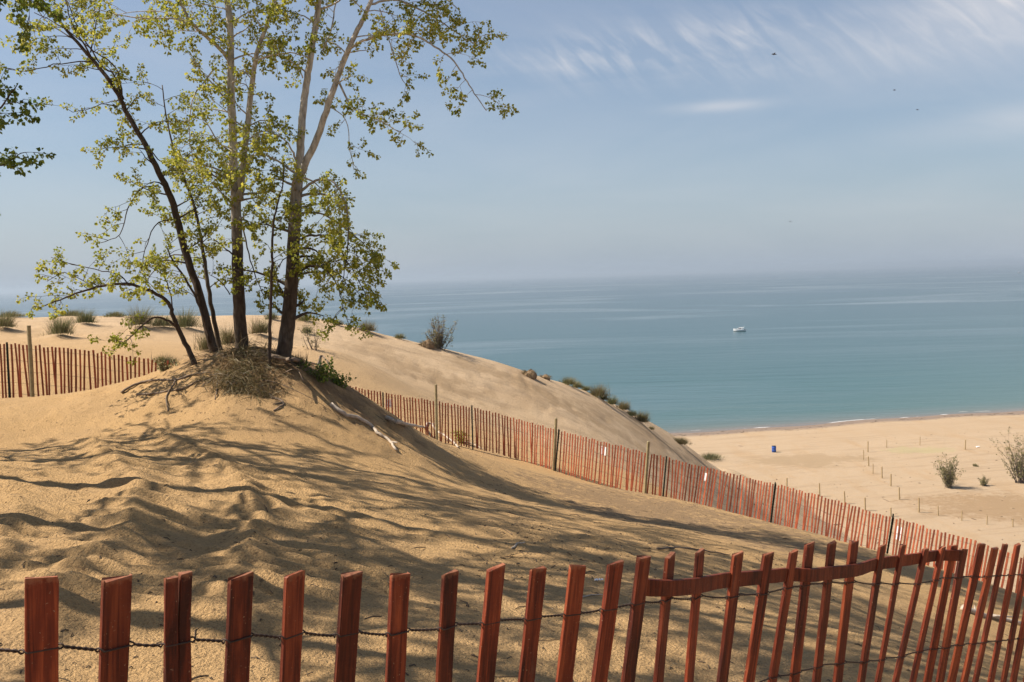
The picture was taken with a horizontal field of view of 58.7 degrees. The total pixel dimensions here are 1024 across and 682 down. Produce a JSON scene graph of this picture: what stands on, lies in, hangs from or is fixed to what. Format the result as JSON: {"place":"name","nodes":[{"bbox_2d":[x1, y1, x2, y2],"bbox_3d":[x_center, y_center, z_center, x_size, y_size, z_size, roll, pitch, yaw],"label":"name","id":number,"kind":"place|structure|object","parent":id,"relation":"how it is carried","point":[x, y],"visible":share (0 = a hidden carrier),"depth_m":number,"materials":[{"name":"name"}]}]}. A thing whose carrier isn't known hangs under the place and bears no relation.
{"place":"outdoors","nodes":[
{"label":"outdoors","id":0,"kind":"place"},
{"bbox_2d":[0,315,1023,681],"bbox_3d":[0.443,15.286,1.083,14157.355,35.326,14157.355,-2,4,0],"label":"ground","id":1,"kind":"structure","parent":0,"point":[140,477],"depth_m":11.07,"materials":[{"name":"beige sand"}]},
{"bbox_2d":[0,308,18,327],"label":"grass tuft","id":2,"kind":"object","parent":1,"relation":"on","point":[7,322],"visible":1,"depth_m":34.04,"materials":[{"name":"green plant"}]},
{"bbox_2d":[0,311,24,316],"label":"grass tuft","id":3,"kind":"object","parent":1,"relation":"on","point":[19,315],"visible":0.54,"depth_m":39.42,"materials":[{"name":"green plant"}]},
{"bbox_2d":[0,66,55,214],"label":"cottonwood tree","id":4,"kind":"object","parent":1,"relation":"on","point":[8,162],"visible":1,"depth_m":10.57,"materials":[{"name":"green plant"}]},
{"bbox_2d":[0,0,63,52],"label":"cottonwood tree","id":5,"kind":"object","parent":1,"relation":"on","point":[38,5],"visible":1,"depth_m":10.32,"materials":[{"name":"green plant"}]},
{"bbox_2d":[38,312,78,335],"bbox_3d":[-16.086,-0.699,32.532,1.396,0.989,1.448,0,5,27],"label":"grass tuft","id":6,"kind":"object","parent":1,"relation":"on","point":[60,328],"visible":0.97,"depth_m":32.41,"materials":[{"name":"green plant"}]},
{"bbox_2d":[58,309,87,316],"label":"grass tuft","id":7,"kind":"object","parent":1,"relation":"on","point":[70,313],"visible":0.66,"depth_m":41.39,"materials":[{"name":"green plant"}]},
{"bbox_2d":[71,308,101,323],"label":"grass tuft","id":8,"kind":"object","parent":1,"relation":"on","point":[82,318],"visible":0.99,"depth_m":36.39,"materials":[{"name":"green plant"}]},
{"bbox_2d":[0,325,174,397],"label":"lath fence","id":9,"kind":"object","parent":1,"relation":"on","point":[30,372],"visible":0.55,"depth_m":20.08,"materials":[{"name":"wood"}]},
{"bbox_2d":[16,246,196,365],"bbox_3d":[-6.997,-0.555,15.748,2.716,2.183,1.720,-4,5,-34],"label":"cottonwood tree","id":10,"kind":"object","parent":1,"relation":"on","point":[139,290],"visible":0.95,"depth_m":15.59,"materials":[{"name":"green plant"}]},
{"bbox_2d":[0,0,222,352],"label":"cottonwood tree","id":11,"kind":"object","parent":1,"relation":"on","point":[197,292],"visible":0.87,"depth_m":16.41,"materials":[{"name":"green plant"}]},
{"bbox_2d":[101,311,126,317],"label":"grass tuft","id":12,"kind":"object","parent":1,"relation":"on","point":[114,314],"visible":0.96,"depth_m":40.87,"materials":[{"name":"green plant"}]},
{"bbox_2d":[121,302,164,326],"bbox_3d":[-14.598,-1.103,35.879,1.851,1.055,1.586,-2,4,0],"label":"grass tuft","id":13,"kind":"object","parent":1,"relation":"on","point":[143,320],"visible":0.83,"depth_m":35.79,"materials":[{"name":"green plant"}]},
{"bbox_2d":[145,311,178,326],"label":"grass tuft","id":14,"kind":"object","parent":1,"relation":"on","point":[163,321],"visible":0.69,"depth_m":36.27,"materials":[{"name":"green plant"}]},
{"bbox_2d":[154,379,176,410],"bbox_3d":[-5.752,0.892,15.037,0.286,0.393,1.215,-3,4,-13],"label":"bare root","id":15,"kind":"object","parent":1,"relation":"on","point":[175,380],"visible":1,"depth_m":15.10,"materials":[{"name":"wood"}]},
{"bbox_2d":[151,352,180,363],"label":"grass tuft","id":16,"kind":"object","parent":1,"relation":"on","point":[166,359],"visible":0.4,"depth_m":27.97,"materials":[{"name":"green plant"}]},
{"bbox_2d":[121,371,210,392],"bbox_3d":[-5.938,0.707,15.807,1.764,0.379,0.324,-1,4,13],"label":"bare root","id":17,"kind":"object","parent":1,"relation":"on","point":[134,384],"visible":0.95,"depth_m":15.86,"materials":[{"name":"brown wood"}]},
{"bbox_2d":[154,356,179,370],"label":"leafy shrub","id":18,"kind":"object","parent":1,"relation":"on","point":[162,367],"visible":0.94,"depth_m":16.47,"materials":[{"name":"green plant"}]},
{"bbox_2d":[136,378,208,395],"bbox_3d":[-5.762,0.787,15.175,1.376,0.304,0.534,-1,4,7],"label":"bare root","id":19,"kind":"object","parent":1,"relation":"on","point":[177,389],"visible":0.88,"depth_m":15.23,"materials":[{"name":"brown wood"}]},
{"bbox_2d":[107,63,249,350],"bbox_3d":[-6.090,-2.396,17.210,2.245,5.360,1.786,-2,4,0],"label":"cottonwood tree","id":20,"kind":"object","parent":1,"relation":"on","point":[204,271],"visible":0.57,"depth_m":16.90,"materials":[{"name":"green plant"}]},
{"bbox_2d":[169,305,202,327],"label":"grass tuft","id":21,"kind":"object","parent":1,"relation":"on","point":[184,322],"visible":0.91,"depth_m":36.81,"materials":[{"name":"green plant"}]},
{"bbox_2d":[75,0,317,348],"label":"cottonwood tree","id":22,"kind":"object","parent":1,"relation":"on","point":[232,166],"visible":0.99,"depth_m":15.92,"materials":[{"name":"green plant"}]},
{"bbox_2d":[192,325,225,350],"bbox_3d":[-10.347,-0.227,31.200,1.381,1.174,1.270,1,5,34],"label":"grass tuft","id":23,"kind":"object","parent":1,"relation":"on","point":[203,346],"visible":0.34,"depth_m":31.08,"materials":[{"name":"green plant"}]},
{"bbox_2d":[218,319,234,344],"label":"grass tuft","id":24,"kind":"object","parent":1,"relation":"on","point":[228,337],"visible":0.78,"depth_m":33.98,"materials":[{"name":"green plant"}]},
{"bbox_2d":[172,333,330,410],"bbox_3d":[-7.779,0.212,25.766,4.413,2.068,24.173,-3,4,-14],"label":"dry brush","id":25,"kind":"object","parent":1,"relation":"on","point":[234,372],"visible":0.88,"depth_m":15.32,"materials":[{"name":"brown plant"}]},
{"bbox_2d":[247,316,274,333],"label":"grass tuft","id":26,"kind":"object","parent":1,"relation":"on","point":[261,328],"visible":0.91,"depth_m":37.37,"materials":[{"name":"green plant"}]},
{"bbox_2d":[264,311,280,319],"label":"grass tuft","id":27,"kind":"object","parent":1,"relation":"on","point":[274,316],"visible":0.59,"depth_m":41.63,"materials":[{"name":"green plant"}]},
{"bbox_2d":[236,146,315,365],"bbox_3d":[-4.140,-1.399,15.604,1.422,3.796,1.229,1,5,33],"label":"cottonwood tree","id":28,"kind":"object","parent":1,"relation":"on","point":[256,175],"visible":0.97,"depth_m":15.67,"materials":[{"name":"green plant"}]},
{"bbox_2d":[270,396,284,410],"bbox_3d":[-3.770,1.000,14.665,0.200,0.154,0.740,-3,4,-18],"label":"bare root","id":29,"kind":"object","parent":1,"relation":"on","point":[281,400],"visible":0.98,"depth_m":14.66,"materials":[{"name":"brown wood"}]},
{"bbox_2d":[291,349,308,365],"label":"grass tuft","id":30,"kind":"object","parent":1,"relation":"on","point":[301,358],"visible":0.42,"depth_m":16.45,"materials":[{"name":"green plant"}]},
{"bbox_2d":[271,354,333,370],"bbox_3d":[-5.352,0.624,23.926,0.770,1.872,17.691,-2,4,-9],"label":"bare root","id":31,"kind":"object","parent":1,"relation":"on","point":[289,359],"visible":0.77,"depth_m":15.93,"materials":[{"name":"wood"}]},
{"bbox_2d":[296,315,312,321],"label":"grass tuft","id":32,"kind":"object","parent":1,"relation":"on","point":[303,318],"visible":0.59,"depth_m":42.16,"materials":[{"name":"green plant"}]},
{"bbox_2d":[300,325,312,333],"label":"grass tuft","id":33,"kind":"object","parent":1,"relation":"on","point":[307,331],"visible":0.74,"depth_m":39.67,"materials":[{"name":"green plant"}]},
{"bbox_2d":[297,319,325,349],"bbox_3d":[-7.321,-0.237,33.209,1.138,1.247,0.866,-2,4,0],"label":"leafy shrub","id":34,"kind":"object","parent":1,"relation":"on","point":[316,345],"visible":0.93,"depth_m":33.27,"materials":[{"name":"green plant"}]},
{"bbox_2d":[297,355,335,382],"bbox_3d":[-3.425,0.518,16.132,0.696,0.558,0.456,0,4,24],"label":"leafy shrub","id":35,"kind":"object","parent":1,"relation":"on","point":[324,376],"visible":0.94,"depth_m":16.04,"materials":[{"name":"green plant"}]},
{"bbox_2d":[327,370,356,388],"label":"leafy shrub","id":36,"kind":"object","parent":1,"relation":"on","point":[337,380],"visible":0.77,"depth_m":16.54,"materials":[{"name":"green plant"}]},
{"bbox_2d":[330,402,397,450],"bbox_3d":[-2.445,1.418,15.464,1.198,0.814,0.515,-1,4,13],"label":"fallen branch","id":37,"kind":"object","parent":1,"relation":"on","point":[341,411],"visible":1,"depth_m":15.42,"materials":[{"name":"grey wood"}]},
{"bbox_2d":[356,318,378,331],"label":"grass tuft","id":38,"kind":"object","parent":1,"relation":"on","point":[369,326],"visible":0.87,"depth_m":42.55,"materials":[{"name":"green plant"}]},
{"bbox_2d":[216,0,519,356],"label":"cottonwood tree","id":39,"kind":"object","parent":1,"relation":"on","point":[296,267],"visible":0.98,"depth_m":15.79,"materials":[{"name":"green plant"}]},
{"bbox_2d":[393,332,405,339],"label":"grass tuft","id":40,"kind":"object","parent":1,"relation":"on","point":[400,336],"visible":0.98,"depth_m":43.25,"materials":[{"name":"green plant"}]},
{"bbox_2d":[385,415,458,447],"bbox_3d":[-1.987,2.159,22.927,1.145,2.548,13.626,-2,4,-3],"label":"fallen branch","id":41,"kind":"object","parent":1,"relation":"on","point":[394,420],"visible":0.69,"depth_m":17.38,"materials":[{"name":"grey wood"}]},
{"bbox_2d":[416,339,436,348],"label":"sand hummock","id":42,"kind":"object","parent":1,"relation":"on","point":[428,343],"visible":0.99,"depth_m":43.06,"materials":[{"name":"beige sand"}]},
{"bbox_2d":[426,313,457,349],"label":"shrub","id":43,"kind":"object","parent":1,"relation":"on","point":[438,339],"visible":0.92,"depth_m":43.66,"materials":[{"name":"green plant"}]},
{"bbox_2d":[450,430,467,443],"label":"leafy shrub","id":44,"kind":"object","parent":1,"relation":"on","point":[459,436],"visible":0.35,"depth_m":27.95,"materials":[{"name":"green plant"}]},
{"bbox_2d":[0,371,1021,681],"bbox_3d":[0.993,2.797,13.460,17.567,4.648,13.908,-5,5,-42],"label":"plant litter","id":45,"kind":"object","parent":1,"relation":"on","point":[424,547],"visible":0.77,"depth_m":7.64,"materials":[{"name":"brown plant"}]},
{"bbox_2d":[0,540,1023,681],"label":"lath fence","id":46,"kind":"object","parent":1,"relation":"on","point":[41,618],"visible":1,"depth_m":1.86,"materials":[{"name":"wood"}]},
{"bbox_2d":[520,369,536,379],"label":"sand hummock","id":47,"kind":"object","parent":1,"relation":"on","point":[531,373],"visible":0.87,"depth_m":44.94,"materials":[{"name":"beige sand"}]},
{"bbox_2d":[540,374,550,380],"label":"sand hummock","id":48,"kind":"object","parent":1,"relation":"on","point":[546,376],"visible":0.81,"depth_m":47.34,"materials":[{"name":"beige sand"}]},
{"bbox_2d":[558,376,578,385],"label":"grass tuft","id":49,"kind":"object","parent":1,"relation":"on","point":[568,381],"visible":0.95,"depth_m":49.04,"materials":[{"name":"green plant"}]},
{"bbox_2d":[570,380,585,387],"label":"grass tuft","id":50,"kind":"object","parent":1,"relation":"on","point":[579,385],"visible":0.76,"depth_m":50.94,"materials":[{"name":"green plant"}]},
{"bbox_2d":[580,385,589,390],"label":"grass tuft","id":51,"kind":"object","parent":1,"relation":"on","point":[585,389],"visible":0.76,"depth_m":52.78,"materials":[{"name":"green plant"}]},
{"bbox_2d":[588,384,614,397],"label":"grass tuft","id":52,"kind":"object","parent":1,"relation":"on","point":[595,392],"visible":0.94,"depth_m":49.74,"materials":[{"name":"green plant"}]},
{"bbox_2d":[599,395,610,399],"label":"grass tuft","id":53,"kind":"object","parent":1,"relation":"on","point":[605,398],"visible":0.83,"depth_m":50.04,"materials":[{"name":"green plant"}]},
{"bbox_2d":[605,396,621,404],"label":"grass tuft","id":54,"kind":"object","parent":1,"relation":"on","point":[612,401],"visible":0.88,"depth_m":51.14,"materials":[{"name":"green plant"}]},
{"bbox_2d":[616,399,631,410],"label":"grass tuft","id":55,"kind":"object","parent":1,"relation":"on","point":[623,406],"visible":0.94,"depth_m":51.84,"materials":[{"name":"green plant"}]},
{"bbox_2d":[627,410,642,415],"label":"grass tuft","id":56,"kind":"object","parent":1,"relation":"on","point":[630,413],"visible":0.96,"depth_m":51.59,"materials":[{"name":"green plant"}]},
{"bbox_2d":[634,410,652,423],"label":"grass tuft","id":57,"kind":"object","parent":1,"relation":"on","point":[643,418],"visible":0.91,"depth_m":51.97,"materials":[{"name":"green plant"}]},
{"bbox_2d":[673,436,692,444],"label":"grass tuft","id":58,"kind":"object","parent":1,"relation":"on","point":[682,441],"visible":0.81,"depth_m":58.31,"materials":[{"name":"green plant"}]},
{"bbox_2d":[350,384,1023,595],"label":"lath fence","id":59,"kind":"object","parent":1,"relation":"on","point":[555,454],"visible":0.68,"depth_m":24.97,"materials":[{"name":"wood"}]},
{"bbox_2d":[601,446,605,455],"bbox_3d":[2.582,3.101,25.716,0.196,0.257,0.011,2,6,43],"label":"notice","id":60,"kind":"object","parent":59,"relation":"attached to","point":[604,450],"visible":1,"depth_m":25.69,"materials":[{"name":"white paper"}]},
{"bbox_2d":[895,526,901,540],"bbox_3d":[8.823,4.388,20.776,0.008,0.339,0.196,-5,5,-36],"label":"notice","id":61,"kind":"object","parent":59,"relation":"attached to","point":[897,532],"visible":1,"depth_m":20.77,"materials":[{"name":"white paper"}]},
{"bbox_2d":[656,546,729,554],"bbox_3d":[1.964,2.383,10.418,0.327,0.485,1.580,2,5,41],"label":"thin stick","id":62,"kind":"object","parent":1,"relation":"on","point":[662,548],"visible":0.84,"depth_m":10.38,"materials":[{"name":"brown wood"}]},
{"bbox_2d":[701,452,724,462],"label":"grass tuft","id":63,"kind":"object","parent":1,"relation":"on","point":[709,457],"visible":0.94,"depth_m":129.15,"materials":[{"name":"green plant"}]},
{"bbox_2d":[676,413,1023,543],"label":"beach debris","id":64,"kind":"object","parent":1,"relation":"on","point":[895,475],"visible":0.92,"depth_m":154.75,"materials":[{"name":"brown wood"}]},
{"bbox_2d":[931,452,965,487],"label":"shrub","id":65,"kind":"object","parent":1,"relation":"on","point":[948,476],"visible":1,"depth_m":107.82,"materials":[{"name":"green plant"}]},
{"bbox_2d":[980,474,989,485],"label":"shrub","id":66,"kind":"object","parent":1,"relation":"on","point":[983,482],"visible":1,"depth_m":108.84,"materials":[{"name":"green plant"}]},
{"bbox_2d":[960,604,1020,624],"bbox_3d":[7.027,4.015,13.309,1.343,0.560,0.324,-3,4,-24],"label":"fallen branch","id":67,"kind":"object","parent":1,"relation":"on","point":[995,616],"visible":0.52,"depth_m":13.26,"materials":[{"name":"grey wood"}]},
{"bbox_2d":[989,426,1023,482],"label":"shrub","id":68,"kind":"object","parent":1,"relation":"on","point":[1018,473],"visible":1,"depth_m":109.68,"materials":[{"name":"green plant"}]},
{"bbox_2d":[0,262,1023,432],"bbox_3d":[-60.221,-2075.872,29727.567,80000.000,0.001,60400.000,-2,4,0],"label":"lake","id":69,"kind":"structure","parent":0,"point":[672,352],"depth_m":427.87,"materials":[{"name":"liquid"}]},
{"bbox_2d":[733,327,745,330],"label":"motor boat","id":70,"kind":"object","parent":69,"relation":"on","point":[740,329],"visible":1,"depth_m":416.42,"materials":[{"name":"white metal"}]},
{"bbox_2d":[0,0,1023,291],"label":"sky","id":71,"kind":"structure","parent":0,"point":[646,136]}
]}

